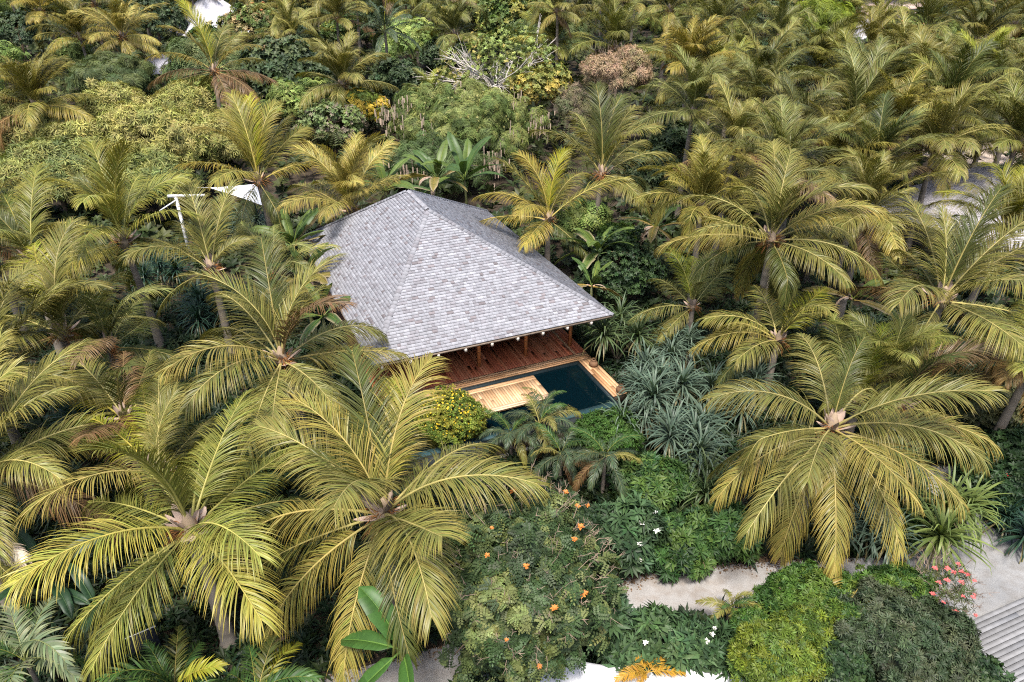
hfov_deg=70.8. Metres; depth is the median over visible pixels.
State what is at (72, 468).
screw pine
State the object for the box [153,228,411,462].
coconut palm
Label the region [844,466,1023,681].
concrete path
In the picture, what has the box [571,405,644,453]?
shrub
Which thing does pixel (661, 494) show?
shrub
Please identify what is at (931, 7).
coconut palm
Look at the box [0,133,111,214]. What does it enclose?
broadleaf tree
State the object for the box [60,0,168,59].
coconut palm
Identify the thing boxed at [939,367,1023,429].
shrub
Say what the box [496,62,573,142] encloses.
broadleaf tree
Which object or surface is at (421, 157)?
banana plant
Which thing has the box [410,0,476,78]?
coconut palm
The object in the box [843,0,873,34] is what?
coconut palm
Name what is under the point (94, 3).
coconut palm
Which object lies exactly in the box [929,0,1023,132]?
coconut palm
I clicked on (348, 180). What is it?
coconut palm
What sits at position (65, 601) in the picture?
banana plant
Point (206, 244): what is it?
coconut palm
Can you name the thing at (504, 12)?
broadleaf tree
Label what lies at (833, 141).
coconut palm
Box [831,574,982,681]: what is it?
shrub
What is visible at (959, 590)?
flowering shrub
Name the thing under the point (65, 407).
screw pine
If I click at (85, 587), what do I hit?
banana plant
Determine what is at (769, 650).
shrub
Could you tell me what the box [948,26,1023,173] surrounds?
coconut palm
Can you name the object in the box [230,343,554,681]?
coconut palm
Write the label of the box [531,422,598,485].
date palm
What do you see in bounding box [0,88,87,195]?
broadleaf tree
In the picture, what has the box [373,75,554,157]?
pod tree
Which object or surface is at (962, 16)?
coconut palm
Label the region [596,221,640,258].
shrub
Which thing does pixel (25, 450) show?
coconut palm
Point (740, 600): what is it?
young palm
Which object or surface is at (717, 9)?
coconut palm
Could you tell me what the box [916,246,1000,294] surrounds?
shrub
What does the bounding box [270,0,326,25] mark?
broadleaf tree
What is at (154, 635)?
black panel
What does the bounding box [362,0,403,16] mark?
coconut palm
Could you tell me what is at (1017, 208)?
coconut palm
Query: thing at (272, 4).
coconut palm
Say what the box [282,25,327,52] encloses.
broadleaf tree
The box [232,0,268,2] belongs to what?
broadleaf tree
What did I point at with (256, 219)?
screw pine
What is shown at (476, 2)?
broadleaf tree
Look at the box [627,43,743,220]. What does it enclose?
coconut palm
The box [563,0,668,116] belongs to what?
coconut palm
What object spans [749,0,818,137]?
coconut palm
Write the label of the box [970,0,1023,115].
coconut palm
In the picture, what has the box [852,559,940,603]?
shrub
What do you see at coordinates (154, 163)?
bamboo clump
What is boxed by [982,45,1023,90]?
broadleaf tree
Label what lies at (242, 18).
shrub
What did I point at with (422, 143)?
shrub
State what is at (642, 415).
screw pine
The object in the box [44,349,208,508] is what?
coconut palm
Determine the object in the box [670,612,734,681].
shrub
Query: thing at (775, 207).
coconut palm
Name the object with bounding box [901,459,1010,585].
screw pine
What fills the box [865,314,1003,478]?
coconut palm
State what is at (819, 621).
shrub
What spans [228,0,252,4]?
coconut palm
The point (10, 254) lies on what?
coconut palm
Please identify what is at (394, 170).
banana plant
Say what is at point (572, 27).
broadleaf tree
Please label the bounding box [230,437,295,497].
shrub
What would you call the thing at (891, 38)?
coconut palm
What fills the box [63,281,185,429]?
coconut palm
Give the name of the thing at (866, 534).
screw pine
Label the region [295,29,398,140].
coconut palm
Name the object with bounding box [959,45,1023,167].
coconut palm
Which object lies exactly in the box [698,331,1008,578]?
coconut palm
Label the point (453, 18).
coconut palm
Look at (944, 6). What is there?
broadleaf tree
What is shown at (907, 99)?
coconut palm
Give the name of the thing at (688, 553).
shrub
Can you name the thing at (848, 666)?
shrub
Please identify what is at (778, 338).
coconut palm
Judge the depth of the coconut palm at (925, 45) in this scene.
46.40 m
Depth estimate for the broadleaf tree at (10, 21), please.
77.65 m
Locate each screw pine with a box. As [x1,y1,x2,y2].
[9,450,107,536]
[30,391,118,453]
[125,248,192,299]
[171,270,249,336]
[225,202,275,247]
[575,291,658,363]
[596,382,671,450]
[614,336,715,433]
[641,388,736,481]
[652,319,715,377]
[661,437,737,510]
[691,354,783,435]
[808,494,926,566]
[861,432,941,505]
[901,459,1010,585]
[979,494,1023,563]
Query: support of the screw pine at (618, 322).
on the ground
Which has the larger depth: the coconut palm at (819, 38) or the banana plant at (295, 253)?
the coconut palm at (819, 38)
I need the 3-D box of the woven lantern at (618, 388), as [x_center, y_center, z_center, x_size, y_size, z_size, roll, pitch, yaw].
[4.550,1.942,30.110,0.406,0.430,0.406,0,30,0]
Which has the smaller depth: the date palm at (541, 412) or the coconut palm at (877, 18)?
the date palm at (541, 412)
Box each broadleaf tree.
[0,0,17,13]
[0,6,52,59]
[0,40,32,88]
[0,64,9,90]
[48,37,91,64]
[63,49,162,95]
[125,0,188,52]
[168,75,238,112]
[181,23,244,68]
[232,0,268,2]
[236,34,332,122]
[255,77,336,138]
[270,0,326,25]
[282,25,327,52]
[290,97,367,158]
[320,11,366,41]
[341,0,391,50]
[368,54,427,98]
[370,16,440,61]
[440,0,484,30]
[474,0,560,63]
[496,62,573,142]
[512,8,591,62]
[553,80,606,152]
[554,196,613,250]
[571,0,621,43]
[622,142,682,210]
[638,5,665,38]
[647,116,709,192]
[651,4,702,65]
[737,0,794,39]
[758,21,823,77]
[790,0,858,84]
[913,1,964,20]
[918,3,970,28]
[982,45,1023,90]
[983,0,1022,16]
[989,4,1023,36]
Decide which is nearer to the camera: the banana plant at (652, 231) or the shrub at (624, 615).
the shrub at (624, 615)
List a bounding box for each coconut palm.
[0,39,101,200]
[0,162,124,364]
[0,175,84,346]
[0,216,164,432]
[0,257,143,478]
[0,322,130,574]
[0,388,321,681]
[0,504,37,634]
[8,0,45,53]
[10,0,72,49]
[10,371,244,570]
[25,0,121,56]
[29,0,84,35]
[32,138,202,349]
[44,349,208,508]
[53,0,125,51]
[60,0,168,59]
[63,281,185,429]
[116,0,174,45]
[117,177,254,356]
[144,0,279,161]
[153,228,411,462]
[159,29,253,93]
[168,0,220,21]
[174,88,339,278]
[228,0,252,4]
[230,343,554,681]
[232,220,339,332]
[248,0,332,52]
[249,0,325,42]
[276,131,409,224]
[295,0,376,50]
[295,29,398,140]
[340,0,383,56]
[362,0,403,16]
[387,0,447,66]
[402,68,453,120]
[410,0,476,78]
[415,0,489,80]
[470,146,632,260]
[509,0,594,104]
[526,0,603,111]
[526,79,675,251]
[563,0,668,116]
[576,0,632,52]
[594,0,660,43]
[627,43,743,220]
[627,247,739,363]
[629,133,766,302]
[640,0,703,110]
[642,14,747,190]
[652,0,739,35]
[653,28,763,175]
[654,138,892,371]
[663,75,804,262]
[672,0,769,130]
[685,47,824,213]
[688,284,838,415]
[696,5,780,145]
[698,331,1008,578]
[707,16,822,197]
[709,0,782,32]
[712,94,866,308]
[719,67,848,245]
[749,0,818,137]
[751,99,905,282]
[764,12,867,173]
[789,141,955,318]
[790,35,953,233]
[793,23,899,195]
[793,90,953,287]
[799,311,920,472]
[818,33,920,212]
[818,303,961,461]
[823,1,927,111]
[836,27,955,125]
[836,183,1023,426]
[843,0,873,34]
[847,0,921,48]
[859,62,978,233]
[864,6,954,75]
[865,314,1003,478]
[867,71,1023,258]
[879,22,998,190]
[879,36,1023,180]
[889,0,972,47]
[901,33,983,187]
[912,299,1023,434]
[925,160,1023,335]
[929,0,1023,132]
[933,72,1023,185]
[945,0,989,35]
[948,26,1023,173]
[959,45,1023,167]
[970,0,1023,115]
[990,45,1023,165]
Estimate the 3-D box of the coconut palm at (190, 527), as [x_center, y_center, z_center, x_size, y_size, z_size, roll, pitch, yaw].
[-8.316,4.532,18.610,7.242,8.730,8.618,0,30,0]
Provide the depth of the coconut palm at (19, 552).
18.82 m
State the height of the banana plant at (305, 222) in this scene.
5.548 m
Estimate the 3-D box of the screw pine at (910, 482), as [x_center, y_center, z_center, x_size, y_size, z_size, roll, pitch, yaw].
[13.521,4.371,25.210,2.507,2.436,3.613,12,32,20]
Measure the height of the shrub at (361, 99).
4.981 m
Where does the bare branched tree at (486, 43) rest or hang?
on the ground
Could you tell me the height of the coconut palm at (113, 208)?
10.437 m
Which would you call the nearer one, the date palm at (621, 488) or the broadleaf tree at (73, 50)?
the date palm at (621, 488)
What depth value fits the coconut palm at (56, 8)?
91.76 m
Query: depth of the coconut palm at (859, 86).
41.62 m
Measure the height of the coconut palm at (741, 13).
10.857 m
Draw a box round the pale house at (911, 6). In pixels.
[858,0,922,20]
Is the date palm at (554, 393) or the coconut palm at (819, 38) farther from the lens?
the coconut palm at (819, 38)
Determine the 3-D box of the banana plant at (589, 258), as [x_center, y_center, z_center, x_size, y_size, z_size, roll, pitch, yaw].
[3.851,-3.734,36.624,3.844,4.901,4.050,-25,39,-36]
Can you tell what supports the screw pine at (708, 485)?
on the ground
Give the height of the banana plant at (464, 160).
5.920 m
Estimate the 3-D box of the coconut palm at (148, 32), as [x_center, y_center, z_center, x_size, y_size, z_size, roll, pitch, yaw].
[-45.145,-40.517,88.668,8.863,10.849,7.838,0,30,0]
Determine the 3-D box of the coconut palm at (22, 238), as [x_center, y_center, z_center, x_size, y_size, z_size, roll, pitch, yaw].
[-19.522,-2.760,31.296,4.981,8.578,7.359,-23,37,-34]
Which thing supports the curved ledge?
on the ground
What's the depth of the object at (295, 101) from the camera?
59.82 m
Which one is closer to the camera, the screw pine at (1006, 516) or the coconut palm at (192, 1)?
the screw pine at (1006, 516)
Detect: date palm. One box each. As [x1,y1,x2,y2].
[476,409,537,465]
[502,390,581,463]
[522,387,566,423]
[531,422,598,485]
[567,427,645,497]
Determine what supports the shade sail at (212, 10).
on the ground
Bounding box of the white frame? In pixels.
[159,194,204,251]
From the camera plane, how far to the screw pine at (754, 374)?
28.56 m
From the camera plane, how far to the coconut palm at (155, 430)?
20.83 m
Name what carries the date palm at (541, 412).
on the ground
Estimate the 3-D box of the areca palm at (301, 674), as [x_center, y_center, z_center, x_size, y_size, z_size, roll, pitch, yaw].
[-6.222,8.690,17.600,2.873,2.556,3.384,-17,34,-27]
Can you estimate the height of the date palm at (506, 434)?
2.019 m
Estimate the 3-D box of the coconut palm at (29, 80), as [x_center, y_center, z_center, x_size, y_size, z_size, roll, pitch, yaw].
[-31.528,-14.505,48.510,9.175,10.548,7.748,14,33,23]
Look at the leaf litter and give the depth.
22.59 m
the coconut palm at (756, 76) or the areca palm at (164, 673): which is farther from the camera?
the coconut palm at (756, 76)
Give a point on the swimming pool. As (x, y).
(581, 386)
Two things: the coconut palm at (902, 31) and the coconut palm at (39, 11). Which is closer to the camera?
the coconut palm at (902, 31)
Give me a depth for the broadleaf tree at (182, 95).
51.16 m
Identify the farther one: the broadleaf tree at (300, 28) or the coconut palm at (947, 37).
the broadleaf tree at (300, 28)
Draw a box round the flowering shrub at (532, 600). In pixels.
[409,459,628,681]
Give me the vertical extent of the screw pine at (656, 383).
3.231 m
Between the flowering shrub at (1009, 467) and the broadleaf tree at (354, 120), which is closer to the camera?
the flowering shrub at (1009, 467)
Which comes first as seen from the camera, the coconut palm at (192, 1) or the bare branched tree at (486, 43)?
the bare branched tree at (486, 43)
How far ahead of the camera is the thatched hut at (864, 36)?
85.47 m
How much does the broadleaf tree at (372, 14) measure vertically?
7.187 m
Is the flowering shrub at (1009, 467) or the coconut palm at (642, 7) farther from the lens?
the coconut palm at (642, 7)
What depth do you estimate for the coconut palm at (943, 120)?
38.49 m
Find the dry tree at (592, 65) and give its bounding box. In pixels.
[578,40,657,155]
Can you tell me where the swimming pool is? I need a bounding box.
[377,361,617,478]
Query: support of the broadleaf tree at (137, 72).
on the ground
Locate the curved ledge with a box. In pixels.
[540,658,744,681]
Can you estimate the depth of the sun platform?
30.06 m
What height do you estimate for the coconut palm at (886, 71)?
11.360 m
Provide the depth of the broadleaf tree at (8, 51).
70.61 m
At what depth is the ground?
43.68 m
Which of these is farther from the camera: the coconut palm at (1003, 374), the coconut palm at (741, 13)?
the coconut palm at (741, 13)
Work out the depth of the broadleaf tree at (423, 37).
72.59 m
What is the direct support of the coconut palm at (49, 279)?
on the ground
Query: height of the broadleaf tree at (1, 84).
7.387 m
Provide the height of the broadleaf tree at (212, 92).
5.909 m
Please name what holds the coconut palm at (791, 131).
on the ground
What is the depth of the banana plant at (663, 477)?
24.04 m
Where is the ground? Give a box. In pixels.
[0,0,1023,681]
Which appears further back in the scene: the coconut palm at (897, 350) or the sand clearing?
the sand clearing
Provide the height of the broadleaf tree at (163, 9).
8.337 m
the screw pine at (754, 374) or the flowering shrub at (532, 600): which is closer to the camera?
the flowering shrub at (532, 600)
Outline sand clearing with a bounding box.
[922,143,1021,164]
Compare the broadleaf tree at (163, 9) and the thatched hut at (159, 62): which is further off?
the broadleaf tree at (163, 9)
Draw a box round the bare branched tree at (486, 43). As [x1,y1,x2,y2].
[416,17,567,138]
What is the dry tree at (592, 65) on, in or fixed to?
on the ground
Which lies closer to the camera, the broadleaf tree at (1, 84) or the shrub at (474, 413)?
the shrub at (474, 413)
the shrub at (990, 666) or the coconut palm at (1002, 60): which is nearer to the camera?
the shrub at (990, 666)
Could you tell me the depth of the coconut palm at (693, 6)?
77.29 m
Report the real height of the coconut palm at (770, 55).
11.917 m
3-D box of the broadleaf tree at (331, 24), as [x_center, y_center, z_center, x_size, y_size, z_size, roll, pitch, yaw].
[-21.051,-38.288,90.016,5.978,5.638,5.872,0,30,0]
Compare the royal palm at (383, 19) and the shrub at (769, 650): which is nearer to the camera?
the shrub at (769, 650)
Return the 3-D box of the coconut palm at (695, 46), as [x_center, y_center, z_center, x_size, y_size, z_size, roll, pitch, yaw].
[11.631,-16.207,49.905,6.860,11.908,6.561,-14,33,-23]
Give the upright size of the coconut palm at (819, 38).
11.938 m
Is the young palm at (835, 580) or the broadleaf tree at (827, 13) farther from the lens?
the broadleaf tree at (827, 13)
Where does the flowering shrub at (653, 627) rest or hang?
on the ground
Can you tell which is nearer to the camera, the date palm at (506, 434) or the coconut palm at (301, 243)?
the date palm at (506, 434)
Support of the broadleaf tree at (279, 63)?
on the ground
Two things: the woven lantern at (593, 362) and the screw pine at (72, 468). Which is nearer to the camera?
the screw pine at (72, 468)
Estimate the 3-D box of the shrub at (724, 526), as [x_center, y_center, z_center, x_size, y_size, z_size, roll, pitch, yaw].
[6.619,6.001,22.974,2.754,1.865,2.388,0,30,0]
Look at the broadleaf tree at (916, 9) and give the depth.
97.08 m
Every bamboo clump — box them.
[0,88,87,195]
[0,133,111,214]
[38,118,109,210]
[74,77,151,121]
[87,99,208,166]
[105,149,203,226]
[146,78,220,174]
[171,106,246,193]
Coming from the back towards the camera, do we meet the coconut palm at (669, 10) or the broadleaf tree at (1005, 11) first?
the broadleaf tree at (1005, 11)
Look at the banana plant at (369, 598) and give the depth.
16.73 m
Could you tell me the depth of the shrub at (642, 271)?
36.26 m
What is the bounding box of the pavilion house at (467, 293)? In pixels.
[304,190,626,406]
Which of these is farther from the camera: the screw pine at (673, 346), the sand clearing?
the sand clearing
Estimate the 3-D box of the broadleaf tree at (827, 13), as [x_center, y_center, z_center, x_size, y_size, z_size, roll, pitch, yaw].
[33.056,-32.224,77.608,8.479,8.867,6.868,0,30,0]
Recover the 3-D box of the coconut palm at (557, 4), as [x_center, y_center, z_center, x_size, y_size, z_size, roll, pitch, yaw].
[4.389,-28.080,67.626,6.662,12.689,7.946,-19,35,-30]
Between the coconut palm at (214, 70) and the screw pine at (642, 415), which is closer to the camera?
the screw pine at (642, 415)
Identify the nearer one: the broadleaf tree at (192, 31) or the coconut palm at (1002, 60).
the coconut palm at (1002, 60)
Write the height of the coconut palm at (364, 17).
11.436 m
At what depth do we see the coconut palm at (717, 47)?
50.18 m
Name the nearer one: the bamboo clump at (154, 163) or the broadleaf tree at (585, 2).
the bamboo clump at (154, 163)
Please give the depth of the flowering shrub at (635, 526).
21.75 m
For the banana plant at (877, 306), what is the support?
on the ground
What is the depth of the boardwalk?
20.43 m
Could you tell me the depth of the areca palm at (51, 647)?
17.04 m
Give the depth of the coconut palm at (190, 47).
62.80 m
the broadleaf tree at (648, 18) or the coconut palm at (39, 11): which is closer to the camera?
the coconut palm at (39, 11)
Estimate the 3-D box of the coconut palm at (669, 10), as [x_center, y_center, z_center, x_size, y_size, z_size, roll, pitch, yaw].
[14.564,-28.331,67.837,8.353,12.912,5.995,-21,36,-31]
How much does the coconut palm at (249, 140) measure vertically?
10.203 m
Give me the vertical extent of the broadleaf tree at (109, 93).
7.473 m
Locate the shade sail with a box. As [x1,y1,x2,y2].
[197,184,261,204]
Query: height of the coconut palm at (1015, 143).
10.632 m
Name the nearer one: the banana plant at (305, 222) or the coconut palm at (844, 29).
the banana plant at (305, 222)
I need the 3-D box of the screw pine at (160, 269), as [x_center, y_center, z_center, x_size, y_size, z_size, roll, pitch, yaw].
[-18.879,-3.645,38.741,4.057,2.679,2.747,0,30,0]
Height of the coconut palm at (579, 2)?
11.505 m
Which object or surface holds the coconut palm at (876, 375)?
on the ground
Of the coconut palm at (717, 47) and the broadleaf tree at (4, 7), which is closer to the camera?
the coconut palm at (717, 47)
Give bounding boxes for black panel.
[125,625,160,659]
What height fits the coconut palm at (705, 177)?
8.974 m
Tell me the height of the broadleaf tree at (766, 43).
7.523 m
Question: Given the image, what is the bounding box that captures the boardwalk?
[973,597,1023,681]
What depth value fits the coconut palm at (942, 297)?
25.06 m
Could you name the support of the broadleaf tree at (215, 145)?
on the ground
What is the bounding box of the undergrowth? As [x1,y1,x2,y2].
[0,0,1023,681]
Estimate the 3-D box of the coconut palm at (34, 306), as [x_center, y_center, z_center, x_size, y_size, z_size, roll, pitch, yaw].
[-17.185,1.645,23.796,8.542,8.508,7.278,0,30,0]
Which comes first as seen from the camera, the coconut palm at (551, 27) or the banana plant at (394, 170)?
the banana plant at (394, 170)
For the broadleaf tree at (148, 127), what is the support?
on the ground
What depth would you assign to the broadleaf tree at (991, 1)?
96.23 m
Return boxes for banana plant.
[0,520,111,618]
[67,562,150,637]
[250,207,324,304]
[261,243,335,336]
[289,282,350,373]
[341,586,417,681]
[356,150,431,200]
[399,139,476,196]
[421,131,505,204]
[554,226,639,299]
[572,257,622,329]
[613,185,695,271]
[632,469,666,497]
[802,268,892,357]
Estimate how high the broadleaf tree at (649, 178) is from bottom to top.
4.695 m
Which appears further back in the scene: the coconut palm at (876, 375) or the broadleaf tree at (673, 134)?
the broadleaf tree at (673, 134)
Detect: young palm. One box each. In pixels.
[695,589,761,622]
[807,571,875,618]
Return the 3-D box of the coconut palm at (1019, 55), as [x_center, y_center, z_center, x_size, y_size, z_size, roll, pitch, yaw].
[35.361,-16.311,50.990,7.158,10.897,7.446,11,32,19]
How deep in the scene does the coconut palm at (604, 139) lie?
37.12 m
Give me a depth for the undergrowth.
32.47 m
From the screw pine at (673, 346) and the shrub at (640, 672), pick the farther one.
the screw pine at (673, 346)
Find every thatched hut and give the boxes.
[142,53,168,90]
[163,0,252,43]
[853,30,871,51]
[870,164,1023,273]
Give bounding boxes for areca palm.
[0,596,85,681]
[93,625,229,681]
[224,628,324,681]
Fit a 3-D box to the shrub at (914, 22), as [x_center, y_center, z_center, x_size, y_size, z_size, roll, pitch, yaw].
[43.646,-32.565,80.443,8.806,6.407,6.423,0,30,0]
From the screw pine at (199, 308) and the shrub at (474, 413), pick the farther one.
the screw pine at (199, 308)
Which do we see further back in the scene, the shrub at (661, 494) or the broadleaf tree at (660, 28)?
the broadleaf tree at (660, 28)
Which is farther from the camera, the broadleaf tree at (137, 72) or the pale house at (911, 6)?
the pale house at (911, 6)
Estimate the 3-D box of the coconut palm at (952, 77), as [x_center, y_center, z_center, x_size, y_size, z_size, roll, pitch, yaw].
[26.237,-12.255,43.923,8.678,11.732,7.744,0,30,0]
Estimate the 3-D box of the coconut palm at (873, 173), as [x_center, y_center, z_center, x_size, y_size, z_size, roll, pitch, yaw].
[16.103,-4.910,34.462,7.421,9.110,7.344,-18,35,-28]
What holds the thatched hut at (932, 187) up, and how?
on the ground
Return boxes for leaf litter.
[303,556,863,681]
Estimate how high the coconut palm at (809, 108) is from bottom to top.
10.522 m
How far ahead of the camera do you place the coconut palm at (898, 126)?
35.95 m
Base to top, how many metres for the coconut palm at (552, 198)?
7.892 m
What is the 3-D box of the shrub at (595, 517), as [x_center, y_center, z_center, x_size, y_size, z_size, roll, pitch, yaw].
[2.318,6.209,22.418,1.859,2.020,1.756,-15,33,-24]
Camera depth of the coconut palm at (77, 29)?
68.70 m
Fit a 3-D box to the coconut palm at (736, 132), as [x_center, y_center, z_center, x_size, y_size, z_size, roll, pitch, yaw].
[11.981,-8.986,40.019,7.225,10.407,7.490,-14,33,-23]
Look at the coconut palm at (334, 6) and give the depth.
74.44 m
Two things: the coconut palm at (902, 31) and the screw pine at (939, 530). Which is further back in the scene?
the coconut palm at (902, 31)
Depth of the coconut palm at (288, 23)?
69.11 m
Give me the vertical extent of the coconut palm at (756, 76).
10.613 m
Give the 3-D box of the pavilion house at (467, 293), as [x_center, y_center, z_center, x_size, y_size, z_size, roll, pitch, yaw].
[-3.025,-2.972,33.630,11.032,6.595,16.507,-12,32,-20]
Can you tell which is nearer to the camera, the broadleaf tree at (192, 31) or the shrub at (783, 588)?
the shrub at (783, 588)
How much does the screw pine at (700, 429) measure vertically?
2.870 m
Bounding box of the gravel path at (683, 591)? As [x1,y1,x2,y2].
[305,560,843,681]
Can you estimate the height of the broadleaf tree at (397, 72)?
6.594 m
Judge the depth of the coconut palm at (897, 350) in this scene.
24.44 m
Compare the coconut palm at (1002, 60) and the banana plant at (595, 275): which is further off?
the coconut palm at (1002, 60)
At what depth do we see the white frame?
41.06 m
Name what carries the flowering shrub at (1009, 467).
on the ground
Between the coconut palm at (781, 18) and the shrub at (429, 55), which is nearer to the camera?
the coconut palm at (781, 18)
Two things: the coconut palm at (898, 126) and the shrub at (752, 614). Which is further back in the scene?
the coconut palm at (898, 126)
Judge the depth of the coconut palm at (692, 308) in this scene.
31.61 m
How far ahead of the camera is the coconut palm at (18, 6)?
87.62 m
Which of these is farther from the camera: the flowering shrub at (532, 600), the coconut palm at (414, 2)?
the coconut palm at (414, 2)
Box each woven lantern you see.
[589,357,597,366]
[616,383,624,392]
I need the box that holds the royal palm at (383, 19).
[347,0,423,119]
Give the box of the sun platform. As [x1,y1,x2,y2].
[460,375,550,416]
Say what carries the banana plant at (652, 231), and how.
on the ground
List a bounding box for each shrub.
[206,1,284,40]
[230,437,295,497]
[333,87,390,144]
[366,130,509,195]
[412,384,492,450]
[418,36,474,68]
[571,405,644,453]
[572,224,666,304]
[576,508,611,556]
[587,575,639,654]
[589,488,672,578]
[591,599,699,680]
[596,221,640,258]
[600,450,703,509]
[614,653,685,681]
[639,506,733,585]
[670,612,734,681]
[681,499,764,567]
[725,616,833,681]
[728,604,769,636]
[752,559,858,614]
[767,599,837,647]
[810,636,876,681]
[823,590,878,639]
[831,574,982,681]
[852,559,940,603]
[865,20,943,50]
[892,496,963,547]
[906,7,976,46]
[911,540,991,616]
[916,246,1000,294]
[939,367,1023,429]
[952,427,1023,512]
[961,649,1017,681]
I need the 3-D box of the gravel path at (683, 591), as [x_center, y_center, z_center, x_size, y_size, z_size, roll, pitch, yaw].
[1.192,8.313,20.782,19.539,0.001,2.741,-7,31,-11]
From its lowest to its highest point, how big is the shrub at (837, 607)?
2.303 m
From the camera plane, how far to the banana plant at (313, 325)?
30.26 m
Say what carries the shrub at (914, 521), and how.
on the ground
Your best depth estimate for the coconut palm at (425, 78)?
54.52 m
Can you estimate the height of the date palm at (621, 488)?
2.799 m
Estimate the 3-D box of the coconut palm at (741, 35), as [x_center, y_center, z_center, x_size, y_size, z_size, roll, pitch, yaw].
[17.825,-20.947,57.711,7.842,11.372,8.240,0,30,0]
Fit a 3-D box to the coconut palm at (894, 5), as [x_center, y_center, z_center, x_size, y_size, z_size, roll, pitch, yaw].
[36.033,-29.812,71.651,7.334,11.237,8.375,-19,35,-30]

